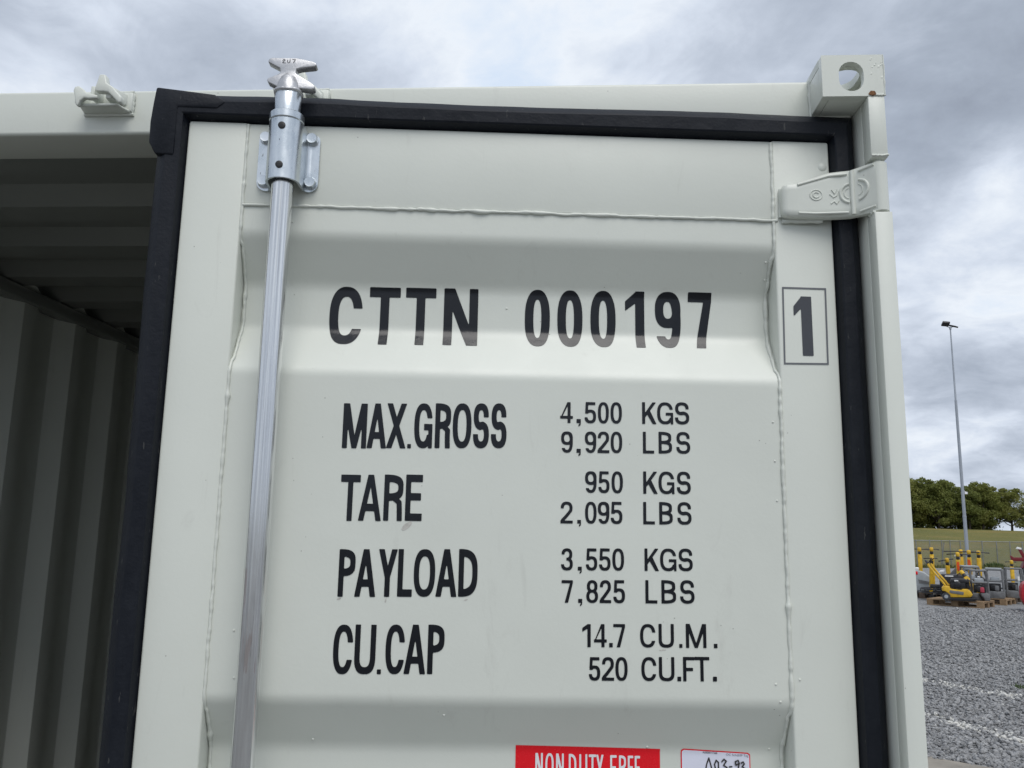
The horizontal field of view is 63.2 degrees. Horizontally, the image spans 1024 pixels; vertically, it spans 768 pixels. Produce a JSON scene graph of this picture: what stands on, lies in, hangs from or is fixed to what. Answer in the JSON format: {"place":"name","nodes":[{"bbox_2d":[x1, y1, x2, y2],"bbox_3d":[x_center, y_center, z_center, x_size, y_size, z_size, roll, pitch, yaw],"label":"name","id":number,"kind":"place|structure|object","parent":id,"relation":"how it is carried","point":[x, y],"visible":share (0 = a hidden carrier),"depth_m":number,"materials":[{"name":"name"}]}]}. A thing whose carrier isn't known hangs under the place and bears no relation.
{"place":"outdoors","nodes":[
{"label":"outdoors","id":0,"kind":"place"},
{"bbox_2d":[0,54,927,767],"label":"shipping container","id":1,"kind":"object","parent":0,"point":[530,426],"visible":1,"depth_m":1.27,"materials":[{"name":"metal"}]},
{"bbox_2d":[98,88,888,767],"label":"door","id":2,"kind":"structure","parent":1,"relation":"in","point":[573,448],"depth_m":1.26,"materials":[{"name":"paint"}]},
{"bbox_2d":[0,0,1023,530],"label":"sky","id":3,"kind":"structure","parent":0,"point":[954,98],"materials":[{"name":"grey"}]},
{"bbox_2d":[928,757,992,767],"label":"concrete slab","id":4,"kind":"object","parent":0,"point":[936,763],"visible":0.02,"depth_m":5.72,"materials":[{"name":"concrete"}]},
{"bbox_2d":[913,528,1023,568],"bbox_3d":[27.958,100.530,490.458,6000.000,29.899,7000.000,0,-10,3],"label":"grass field","id":5,"kind":"structure","parent":0,"point":[957,536],"depth_m":69.28,"materials":[{"name":"green plant"}]},
{"bbox_2d":[910,479,929,521],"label":"tree","id":6,"kind":"object","parent":5,"relation":"on","point":[916,502],"visible":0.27,"depth_m":100.16,"materials":[{"name":"green plant"}]},
{"bbox_2d":[909,477,945,527],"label":"tree","id":7,"kind":"object","parent":5,"relation":"on","point":[922,480],"visible":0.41,"depth_m":100.97,"materials":[{"name":"green plant"}]},
{"bbox_2d":[912,512,942,528],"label":"shrub","id":8,"kind":"object","parent":5,"relation":"on","point":[928,523],"visible":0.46,"depth_m":101.41,"materials":[{"name":"green plant"}]},
{"bbox_2d":[914,519,942,528],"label":"shrub","id":9,"kind":"object","parent":5,"relation":"on","point":[933,524],"visible":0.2,"depth_m":102.50,"materials":[{"name":"green plant"}]},
{"bbox_2d":[914,479,961,528],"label":"tree","id":10,"kind":"object","parent":5,"relation":"on","point":[938,489],"visible":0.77,"depth_m":100.23,"materials":[{"name":"green plant"}]},
{"bbox_2d":[937,522,962,528],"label":"shrub","id":11,"kind":"object","parent":5,"relation":"on","point":[944,527],"visible":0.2,"depth_m":102.00,"materials":[{"name":"green plant"}]},
{"bbox_2d":[934,481,967,528],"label":"tree","id":12,"kind":"object","parent":5,"relation":"on","point":[951,524],"visible":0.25,"depth_m":101.01,"materials":[{"name":"green plant"}]},
{"bbox_2d":[916,563,1018,569],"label":"verge grass","id":13,"kind":"structure","parent":5,"relation":"on","point":[943,566],"depth_m":42.90,"materials":[{"name":"green plant"}]},
{"bbox_2d":[949,487,986,529],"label":"tree","id":14,"kind":"object","parent":5,"relation":"on","point":[972,512],"visible":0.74,"depth_m":99.25,"materials":[{"name":"green plant"}]},
{"bbox_2d":[914,540,1023,566],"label":"chain link fence","id":15,"kind":"object","parent":5,"relation":"on","point":[943,549],"visible":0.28,"depth_m":45.06,"materials":[{"name":"metal"}]},
{"bbox_2d":[952,523,986,529],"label":"shrub","id":16,"kind":"object","parent":5,"relation":"on","point":[958,527],"visible":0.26,"depth_m":101.40,"materials":[{"name":"green plant"}]},
{"bbox_2d":[960,519,991,529],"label":"shrub","id":17,"kind":"object","parent":5,"relation":"on","point":[976,528],"visible":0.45,"depth_m":100.72,"materials":[{"name":"green plant"}]},
{"bbox_2d":[960,481,1003,529],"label":"tree","id":18,"kind":"object","parent":5,"relation":"on","point":[983,489],"visible":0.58,"depth_m":99.92,"materials":[{"name":"green plant"}]},
{"bbox_2d":[975,486,1010,529],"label":"tree","id":19,"kind":"object","parent":5,"relation":"on","point":[986,506],"visible":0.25,"depth_m":100.78,"materials":[{"name":"green plant"}]},
{"bbox_2d":[983,561,1004,566],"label":"weed","id":20,"kind":"object","parent":5,"relation":"on","point":[995,564],"visible":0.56,"depth_m":44.16,"materials":[{"name":"green plant"}]},
{"bbox_2d":[989,488,1023,530],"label":"tree","id":21,"kind":"object","parent":5,"relation":"on","point":[1008,497],"visible":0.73,"depth_m":100.23,"materials":[{"name":"green plant"}]},
{"bbox_2d":[1015,503,1023,528],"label":"tree","id":22,"kind":"object","parent":5,"relation":"on","point":[1022,512],"visible":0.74,"depth_m":99.81,"materials":[{"name":"green plant"}]},
{"bbox_2d":[917,568,1023,767],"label":"gravel yard","id":23,"kind":"structure","parent":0,"point":[923,603],"depth_m":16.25,"materials":[{"name":"grey gravel"}]},
{"bbox_2d":[917,547,928,570],"bbox_3d":[10.931,5.045,22.423,0.517,1.272,0.809,0,-10,3],"label":"bollard","id":24,"kind":"object","parent":23,"relation":"on","point":[920,566],"visible":0.45,"depth_m":22.16,"materials":[{"name":"yellow paint"}]},
{"bbox_2d":[919,592,940,598],"bbox_3d":[11.199,5.422,21.274,1.208,0.144,1.000,-8,-13,41],"label":"pallet","id":25,"kind":"object","parent":23,"relation":"on","point":[922,595],"visible":0.14,"depth_m":21.24,"materials":[{"name":"brown wood"}]},
{"bbox_2d":[917,556,937,597],"bbox_3d":[10.622,4.987,21.516,0.474,1.066,0.870,3,-10,-10],"label":"bollard","id":26,"kind":"object","parent":25,"relation":"on","point":[931,575],"visible":0.59,"depth_m":21.17,"materials":[{"name":"yellow paint"}]},
{"bbox_2d":[919,584,946,593],"bbox_3d":[10.619,5.140,20.851,0.760,0.234,0.760,0,-10,3],"label":"power float","id":27,"kind":"object","parent":25,"relation":"on","point":[935,587],"visible":0.62,"depth_m":20.77,"materials":[{"name":"black metal"}]},
{"bbox_2d":[950,557,970,573],"bbox_3d":[11.264,4.806,21.063,0.657,0.999,0.260,-4,-11,27],"label":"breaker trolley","id":28,"kind":"object","parent":25,"relation":"on","point":[954,571],"visible":0.27,"depth_m":21.04,"materials":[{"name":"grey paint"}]},
{"bbox_2d":[929,547,938,583],"bbox_3d":[11.369,5.040,22.368,0.368,1.277,0.857,-6,-12,36],"label":"bollard","id":29,"kind":"object","parent":23,"relation":"on","point":[931,549],"visible":0.43,"depth_m":22.16,"materials":[{"name":"yellow paint"}]},
{"bbox_2d":[938,558,952,573],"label":"bollard","id":30,"kind":"object","parent":23,"relation":"on","point":[947,566],"visible":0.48,"depth_m":21.16,"materials":[{"name":"yellow paint"}]},
{"bbox_2d":[939,570,963,596],"bbox_3d":[10.706,4.906,20.189,0.596,0.768,0.444,-4,-11,27],"label":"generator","id":31,"kind":"object","parent":23,"relation":"on","point":[947,577],"visible":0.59,"depth_m":20.08,"materials":[{"name":"black metal"}]},
{"bbox_2d":[941,321,968,572],"bbox_3d":[20.567,2.761,38.301,0.755,11.582,0.423,0,-10,3],"label":"lamp mast","id":32,"kind":"object","parent":23,"relation":"on","point":[946,324],"visible":0.91,"depth_m":38.09,"materials":[{"name":"metal"}]},
{"bbox_2d":[947,552,968,573],"bbox_3d":[11.147,4.757,20.936,0.517,1.045,0.809,0,-10,3],"label":"bollard","id":33,"kind":"object","parent":23,"relation":"on","point":[957,555],"visible":0.42,"depth_m":20.67,"materials":[{"name":"yellow paint"}]},
{"bbox_2d":[943,549,975,568],"bbox_3d":[11.846,4.891,21.787,0.718,1.098,0.841,-8,-14,43],"label":"bollard","id":34,"kind":"object","parent":23,"relation":"on","point":[962,560],"visible":0.29,"depth_m":21.64,"materials":[{"name":"yellow paint"}]},
{"bbox_2d":[927,597,994,608],"bbox_3d":[10.360,5.048,19.221,0.800,0.144,1.208,11,-14,-44],"label":"pallet","id":35,"kind":"object","parent":23,"relation":"on","point":[940,601],"visible":0.84,"depth_m":19.04,"materials":[{"name":"brown wood"}]},
{"bbox_2d":[925,558,977,600],"bbox_3d":[10.061,4.473,19.085,1.020,0.942,0.448,-4,-11,27],"label":"plate compactor","id":36,"kind":"object","parent":35,"relation":"on","point":[958,590],"visible":1,"depth_m":18.85,"materials":[{"name":"yellow metal"}]},
{"bbox_2d":[956,570,984,600],"bbox_3d":[10.798,4.827,19.232,0.598,1.026,0.682,5,-11,-20],"label":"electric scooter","id":37,"kind":"object","parent":35,"relation":"on","point":[963,574],"visible":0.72,"depth_m":19.33,"materials":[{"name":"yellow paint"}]},
{"bbox_2d":[969,569,989,600],"bbox_3d":[10.731,4.613,19.107,0.380,0.685,0.325,-4,-11,25],"label":"caged machine","id":38,"kind":"object","parent":35,"relation":"on","point":[981,589],"visible":0.92,"depth_m":18.98,"materials":[{"name":"grey paint"}]},
{"bbox_2d":[958,550,979,574],"bbox_3d":[11.724,4.823,21.400,0.838,1.095,0.470,30,-31,-70],"label":"bollard","id":39,"kind":"object","parent":23,"relation":"on","point":[969,560],"visible":0.39,"depth_m":21.15,"materials":[{"name":"yellow paint"}]},
{"bbox_2d":[969,597,1016,605],"bbox_3d":[11.436,5.234,20.174,0.800,0.144,1.208,11,-14,-44],"label":"pallet","id":40,"kind":"object","parent":23,"relation":"on","point":[1006,601],"visible":0.38,"depth_m":19.72,"materials":[{"name":"brown wood"}]},
{"bbox_2d":[959,565,981,589],"bbox_3d":[11.145,4.788,20.222,0.400,0.740,0.342,-2,-10,15],"label":"caged machine","id":41,"kind":"object","parent":40,"relation":"on","point":[969,566],"visible":0.23,"depth_m":20.15,"materials":[{"name":"grey paint"}]},
{"bbox_2d":[985,568,1005,598],"bbox_3d":[11.525,4.748,19.851,0.380,0.703,0.325,-5,-12,33],"label":"caged machine","id":42,"kind":"object","parent":40,"relation":"on","point":[996,592],"visible":0.9,"depth_m":19.71,"materials":[{"name":"grey paint"}]},
{"bbox_2d":[1003,567,1023,597],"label":"caged machine","id":43,"kind":"object","parent":40,"relation":"on","point":[1011,589],"visible":0.81,"depth_m":20.03,"materials":[{"name":"grey paint"}]},
{"bbox_2d":[992,598,1020,602],"bbox_3d":[12.186,5.394,21.019,0.800,0.144,1.208,11,-14,-44],"label":"pallet","id":44,"kind":"object","parent":23,"relation":"on","point":[1018,600],"visible":0.11,"depth_m":20.58,"materials":[{"name":"brown wood"}]},
{"bbox_2d":[971,551,988,575],"bbox_3d":[11.885,4.832,21.408,0.519,1.086,0.860,0,-10,3],"label":"bollard","id":45,"kind":"object","parent":44,"relation":"on","point":[979,562],"visible":0.42,"depth_m":21.12,"materials":[{"name":"yellow paint"}]},
{"bbox_2d":[1001,560,1015,588],"bbox_3d":[14.379,5.586,24.185,0.337,0.933,0.864,0,-10,3],"label":"bollard","id":46,"kind":"object","parent":23,"relation":"on","point":[1012,574],"visible":0.39,"depth_m":23.89,"materials":[{"name":"yellow paint"}]},
{"bbox_2d":[1010,547,1023,574],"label":"boom trailer","id":47,"kind":"object","parent":23,"relation":"on","point":[1019,558],"visible":0.86,"depth_m":31.68,"materials":[{"name":"red paint"}]},
{"bbox_2d":[1011,682,1023,688],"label":"grass tuft","id":48,"kind":"object","parent":23,"relation":"on","point":[1017,686],"visible":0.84,"depth_m":8.76,"materials":[{"name":"green plant"}]},
{"bbox_2d":[1019,581,1023,604],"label":"red tank","id":49,"kind":"object","parent":23,"relation":"on","point":[1021,590],"visible":1,"depth_m":17.89,"materials":[{"name":"paint"}]},
{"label":"pallet","id":50,"kind":"object","parent":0,"visible":0},
{"bbox_2d":[915,567,928,590],"bbox_3d":[10.643,4.989,21.716,0.598,0.782,0.415,-4,-11,27],"label":"car","id":51,"kind":"object","parent":50,"relation":"on","point":[922,578],"visible":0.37,"depth_m":21.51,"materials":[{"name":"grey paint"}]}
]}

